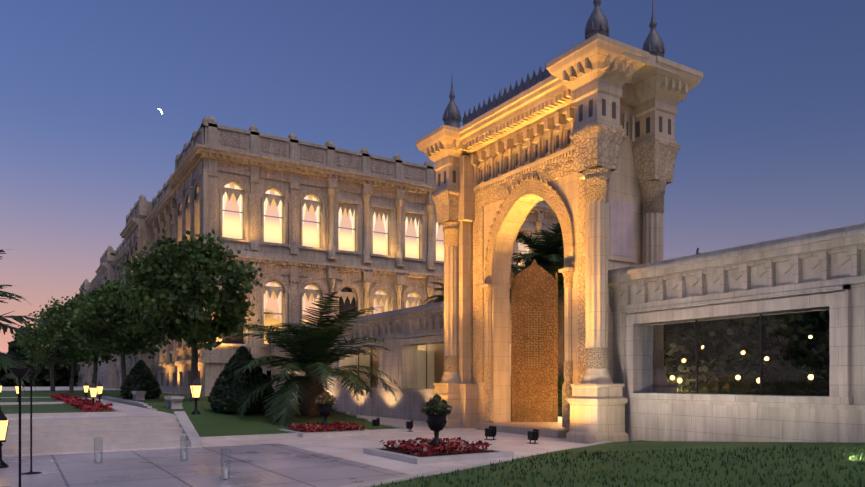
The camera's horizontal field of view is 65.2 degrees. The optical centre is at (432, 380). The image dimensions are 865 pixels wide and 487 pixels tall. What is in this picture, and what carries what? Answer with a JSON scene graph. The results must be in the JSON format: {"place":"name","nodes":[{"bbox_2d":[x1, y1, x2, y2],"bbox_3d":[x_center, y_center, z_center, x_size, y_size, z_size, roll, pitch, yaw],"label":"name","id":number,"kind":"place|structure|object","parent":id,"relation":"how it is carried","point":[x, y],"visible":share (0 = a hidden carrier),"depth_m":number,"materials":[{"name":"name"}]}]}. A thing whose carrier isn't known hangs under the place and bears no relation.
{"place":"outdoors","nodes":[
{"label":"outdoors","id":0,"kind":"place"},
{"bbox_2d":[0,386,585,486],"bbox_3d":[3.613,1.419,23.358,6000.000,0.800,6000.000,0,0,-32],"label":"ground","id":1,"kind":"structure","parent":0,"point":[336,461],"depth_m":14.80,"materials":[{"name":"stone"}]},
{"bbox_2d":[0,406,8,467],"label":"lantern","id":2,"kind":"object","parent":1,"relation":"on","point":[4,422],"visible":1,"depth_m":13.72,"materials":[{"name":"black metal"}]},
{"bbox_2d":[15,381,21,401],"bbox_3d":[-18.523,0.504,30.234,0.272,1.030,0.272,0,0,-32],"label":"lantern","id":3,"kind":"object","parent":1,"relation":"on","point":[17,388],"visible":0.6,"depth_m":30.16,"materials":[{"name":"yellow glass"}]},
{"bbox_2d":[8,368,31,486],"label":"lamp post","id":4,"kind":"object","parent":1,"relation":"on","point":[19,373],"visible":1,"depth_m":9.34,"materials":[{"name":"black metal"}]},
{"bbox_2d":[0,249,56,392],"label":"palm","id":5,"kind":"object","parent":1,"relation":"on","point":[11,362],"visible":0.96,"depth_m":13.47,"materials":[{"name":"green plant"}]},
{"bbox_2d":[21,371,41,474],"bbox_3d":[-7.658,0.794,12.897,0.340,1.950,0.340,0,0,-32],"label":"lamp post","id":6,"kind":"object","parent":1,"relation":"on","point":[33,374],"visible":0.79,"depth_m":12.88,"materials":[{"name":"black metal"}]},
{"bbox_2d":[0,326,79,386],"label":"tree line","id":7,"kind":"object","parent":1,"relation":"on","point":[62,374],"visible":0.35,"depth_m":130.25,"materials":[{"name":"green plant"}]},
{"bbox_2d":[11,311,70,389],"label":"plane tree","id":8,"kind":"object","parent":1,"relation":"on","point":[36,363],"visible":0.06,"depth_m":68.61,"materials":[{"name":"green plant"}]},
{"bbox_2d":[83,382,88,397],"bbox_3d":[-17.374,0.504,33.886,0.272,1.030,0.272,0,0,-32],"label":"lantern","id":9,"kind":"object","parent":1,"relation":"on","point":[85,387],"visible":0.83,"depth_m":33.83,"materials":[{"name":"yellow glass"}]},
{"bbox_2d":[89,381,97,402],"bbox_3d":[-11.915,0.504,23.741,0.272,1.030,0.272,0,0,-32],"label":"lantern","id":10,"kind":"object","parent":1,"relation":"on","point":[93,389],"visible":0.75,"depth_m":23.68,"materials":[{"name":"yellow glass"}]},
{"bbox_2d":[94,437,102,461],"bbox_3d":[-7.171,1.490,14.504,0.184,0.550,0.184,0,0,-32],"label":"hurricane glass","id":11,"kind":"object","parent":1,"relation":"on","point":[97,456],"visible":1,"depth_m":14.47,"materials":[{"name":"clear glass"}]},
{"bbox_2d":[96,381,102,403],"bbox_3d":[-14.499,0.504,29.433,0.272,1.030,0.272,0,0,-32],"label":"lantern","id":12,"kind":"object","parent":1,"relation":"on","point":[99,386],"visible":0.79,"depth_m":29.37,"materials":[{"name":"yellow glass"}]},
{"bbox_2d":[2,411,202,455],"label":"steps","id":13,"kind":"structure","parent":1,"relation":"on","point":[61,435],"depth_m":17.83,"materials":[{"name":"stone"}]},
{"bbox_2d":[180,436,187,460],"bbox_3d":[-5.484,1.490,14.914,0.184,0.550,0.184,0,0,-32],"label":"hurricane glass","id":14,"kind":"object","parent":1,"relation":"on","point":[183,455],"visible":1,"depth_m":14.88,"materials":[{"name":"clear glass"}]},
{"bbox_2d":[220,448,230,478],"bbox_3d":[-3.700,1.490,12.090,0.184,0.550,0.184,0,0,-32],"label":"hurricane glass","id":15,"kind":"object","parent":1,"relation":"on","point":[226,474],"visible":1,"depth_m":12.06,"materials":[{"name":"clear glass"}]},
{"bbox_2d":[0,396,611,486],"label":"kerbs","id":16,"kind":"structure","parent":1,"relation":"on","point":[235,437],"depth_m":20.09,"materials":[{"name":"stone"}]},
{"bbox_2d":[226,291,403,426],"bbox_3d":[-4.868,-0.623,26.853,7.119,5.526,7.185,0,0,39],"label":"palm","id":17,"kind":"object","parent":1,"relation":"on","point":[308,349],"visible":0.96,"depth_m":25.98,"materials":[{"name":"green plant"}]},
{"bbox_2d":[70,116,563,395],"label":"palace","id":18,"kind":"structure","parent":1,"relation":"on","point":[305,224],"depth_m":49.85,"materials":[{"name":"stone"}]},
{"bbox_2d":[292,428,494,456],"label":"flower bed soil","id":19,"kind":"structure","parent":1,"relation":"on","point":[453,452],"depth_m":15.87,"materials":[{"name":"brown soil"}]},
{"bbox_2d":[49,393,492,456],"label":"red flowers","id":20,"kind":"object","parent":19,"relation":"on","point":[85,404],"visible":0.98,"depth_m":16.98,"materials":[{"name":"red plant"}]},
{"bbox_2d":[315,390,337,430],"bbox_3d":[-3.606,0.990,22.880,0.757,1.359,0.803,0,0,-32],"label":"urn","id":21,"kind":"object","parent":19,"relation":"on","point":[325,401],"visible":1,"depth_m":22.72,"materials":[{"name":"metal"}]},
{"bbox_2d":[420,393,452,451],"bbox_3d":[0.100,0.981,16.130,0.773,1.378,0.790,0,0,-12],"label":"urn","id":22,"kind":"object","parent":19,"relation":"on","point":[436,410],"visible":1,"depth_m":15.96,"materials":[{"name":"metal"}]},
{"bbox_2d":[279,426,513,463],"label":"flower bed kerbs","id":23,"kind":"structure","parent":1,"relation":"on","point":[432,459],"depth_m":15.47,"materials":[{"name":"stone"}]},
{"bbox_2d":[406,420,412,431],"bbox_3d":[-0.817,1.569,23.674,0.240,0.400,0.320,0,0,-13],"label":"floodlight","id":24,"kind":"object","parent":1,"relation":"on","point":[409,424],"visible":0.83,"depth_m":23.54,"materials":[{"name":"black metal"}]},
{"bbox_2d":[319,303,542,388],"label":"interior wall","id":25,"kind":"structure","parent":1,"relation":"on","point":[435,359],"depth_m":35.17,"materials":[{"name":"grey"}]},
{"bbox_2d":[0,390,864,486],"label":"lawns","id":26,"kind":"structure","parent":1,"relation":"on","point":[208,421],"depth_m":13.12,"materials":[{"name":"green plant"}]},
{"bbox_2d":[13,321,70,390],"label":"plane tree","id":27,"kind":"object","parent":26,"relation":"on","point":[29,349],"visible":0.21,"depth_m":62.73,"materials":[{"name":"green plant"}]},
{"bbox_2d":[19,305,110,392],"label":"plane tree","id":28,"kind":"object","parent":26,"relation":"on","point":[43,337],"visible":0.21,"depth_m":53.82,"materials":[{"name":"green plant"}]},
{"bbox_2d":[39,292,134,385],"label":"plane tree","id":29,"kind":"object","parent":26,"relation":"on","point":[65,332],"visible":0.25,"depth_m":46.27,"materials":[{"name":"green plant"}]},
{"bbox_2d":[65,276,167,396],"bbox_3d":[-18.133,-2.643,40.350,6.654,7.338,6.367,0,0,-32],"label":"plane tree","id":30,"kind":"object","parent":26,"relation":"on","point":[95,308],"visible":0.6,"depth_m":38.85,"materials":[{"name":"green plant"}]},
{"bbox_2d":[131,391,145,399],"bbox_3d":[-14.892,0.769,34.247,0.480,0.500,1.500,0,0,-32],"label":"bench","id":31,"kind":"object","parent":26,"relation":"on","point":[138,395],"visible":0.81,"depth_m":33.73,"materials":[{"name":"stone"}]},
{"bbox_2d":[120,360,161,398],"bbox_3d":[-15.610,-0.060,36.159,2.112,2.173,2.080,0,0,-32],"label":"topiary cone","id":32,"kind":"object","parent":26,"relation":"on","point":[140,377],"visible":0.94,"depth_m":35.66,"materials":[{"name":"green plant"}]},
{"bbox_2d":[164,396,183,408],"bbox_3d":[-10.384,0.866,27.158,0.480,0.500,1.500,0,0,-32],"label":"bench","id":33,"kind":"object","parent":26,"relation":"on","point":[173,402],"visible":0.96,"depth_m":26.66,"materials":[{"name":"stone"}]},
{"bbox_2d":[110,228,262,400],"bbox_3d":[-11.250,-3.236,31.690,6.795,8.518,7.229,0,0,-32],"label":"plane tree","id":34,"kind":"object","parent":26,"relation":"on","point":[169,288],"visible":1,"depth_m":30.75,"materials":[{"name":"green plant"}]},
{"bbox_2d":[190,377,201,413],"bbox_3d":[-6.383,0.384,18.227,0.272,1.030,0.272,0,0,-32],"label":"lantern","id":35,"kind":"object","parent":26,"relation":"on","point":[195,387],"visible":1,"depth_m":18.17,"materials":[{"name":"yellow glass"}]},
{"bbox_2d":[208,346,275,411],"bbox_3d":[-7.575,-0.097,27.020,2.671,2.642,2.647,0,0,-32],"label":"topiary cone","id":36,"kind":"object","parent":26,"relation":"on","point":[226,394],"visible":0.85,"depth_m":26.26,"materials":[{"name":"green plant"}]},
{"bbox_2d":[372,418,379,425],"bbox_3d":[-2.104,1.569,24.993,0.240,0.400,0.320,0,0,-21],"label":"floodlight","id":37,"kind":"object","parent":26,"relation":"on","point":[375,422],"visible":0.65,"depth_m":24.89,"materials":[{"name":"black metal"}]},
{"bbox_2d":[664,248,818,373],"bbox_3d":[15.631,-3.184,37.905,9.853,8.318,9.522,0,0,-32],"label":"garden tree","id":38,"kind":"object","parent":26,"relation":"on","point":[776,343],"depth_m":36.65,"materials":[{"name":"green plant"}]},
{"bbox_2d":[819,310,825,319],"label":"garden tree","id":39,"kind":"object","parent":26,"relation":"on","point":[822,314],"depth_m":27.52,"materials":[{"name":"green plant"}]},
{"bbox_2d":[424,282,443,303],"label":"palm","id":40,"kind":"object","parent":1,"relation":"on","point":[438,299],"visible":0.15,"depth_m":36.67,"materials":[{"name":"green plant"}]},
{"bbox_2d":[484,426,495,439],"bbox_3d":[1.735,1.569,20.313,0.240,0.400,0.320,0,0,-40],"label":"floodlight","id":41,"kind":"object","parent":1,"relation":"on","point":[490,431],"visible":1,"depth_m":20.24,"materials":[{"name":"black metal"}]},
{"bbox_2d":[528,429,538,443],"bbox_3d":[2.832,1.569,19.111,0.240,0.400,0.320,0,0,-18],"label":"floodlight","id":42,"kind":"object","parent":1,"relation":"on","point":[533,435],"visible":1,"depth_m":19.00,"materials":[{"name":"black metal"}]},
{"bbox_2d":[510,261,558,301],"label":"building","id":43,"kind":"structure","parent":1,"relation":"on","point":[514,269],"depth_m":35.73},
{"bbox_2d":[510,255,563,373],"bbox_3d":[5.774,-2.190,30.503,4.972,7.519,4.634,0,0,37],"label":"palm","id":44,"kind":"object","parent":1,"relation":"on","point":[560,322],"visible":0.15,"depth_m":30.22,"materials":[{"name":"green plant"}]},
{"bbox_2d":[512,220,563,278],"bbox_3d":[5.595,-3.115,32.080,5.641,9.368,5.333,0,0,35],"label":"palm","id":45,"kind":"object","parent":1,"relation":"on","point":[548,252],"visible":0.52,"depth_m":31.57,"materials":[{"name":"green plant"}]},
{"bbox_2d":[416,33,702,443],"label":"gate","id":46,"kind":"structure","parent":1,"relation":"on","point":[581,141],"depth_m":21.12,"materials":[{"name":"stone"}]},
{"bbox_2d":[511,259,557,421],"bbox_3d":[3.814,-1.505,25.273,1.840,6.108,0.120,0,0,-9],"label":"gate door","id":47,"kind":"structure","parent":46,"relation":"in","point":[534,388],"depth_m":25.25,"materials":[{"name":"brown wood"}]},
{"bbox_2d":[442,0,664,127],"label":"roof finials","id":48,"kind":"object","parent":46,"relation":"on","point":[597,22],"visible":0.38,"depth_m":22.02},
{"bbox_2d":[265,223,864,442],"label":"garden walls","id":49,"kind":"structure","parent":1,"relation":"on","point":[818,271],"depth_m":17.32,"materials":[{"name":"stone"}]},
{"bbox_2d":[558,369,828,416],"bbox_3d":[6.655,0.590,28.756,1.295,1.959,22.152,0,0,-32],"label":"hedge","id":50,"kind":"object","parent":1,"relation":"on","point":[723,384],"visible":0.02,"depth_m":21.98,"materials":[{"name":"green plant"}]},
{"bbox_2d":[670,335,813,382],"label":"globe lights","id":51,"kind":"object","parent":1,"relation":"on","point":[738,377],"depth_m":22.27},
{"bbox_2d":[720,311,828,371],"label":"tree line behind garden","id":52,"kind":"object","parent":1,"relation":"on","point":[784,363],"depth_m":41.29,"materials":[{"name":"green plant"}]},
{"bbox_2d":[776,310,828,370],"bbox_3d":[21.124,-3.073,33.178,8.499,8.188,9.282,0,0,1],"label":"garden tree","id":53,"kind":"object","parent":1,"relation":"on","point":[805,362],"depth_m":34.50,"materials":[{"name":"green plant"}]},
{"bbox_2d":[0,0,864,353],"label":"sky","id":54,"kind":"structure","parent":0,"point":[770,138],"materials":[{"name":"blue"}]},
{"bbox_2d":[664,252,810,372],"bbox_3d":[13.480,-2.709,31.599,7.591,7.382,7.628,0,0,-32],"label":"garden tree","id":55,"kind":"object","parent":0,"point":[749,359],"depth_m":30.09,"materials":[{"name":"green plant"}]}
]}

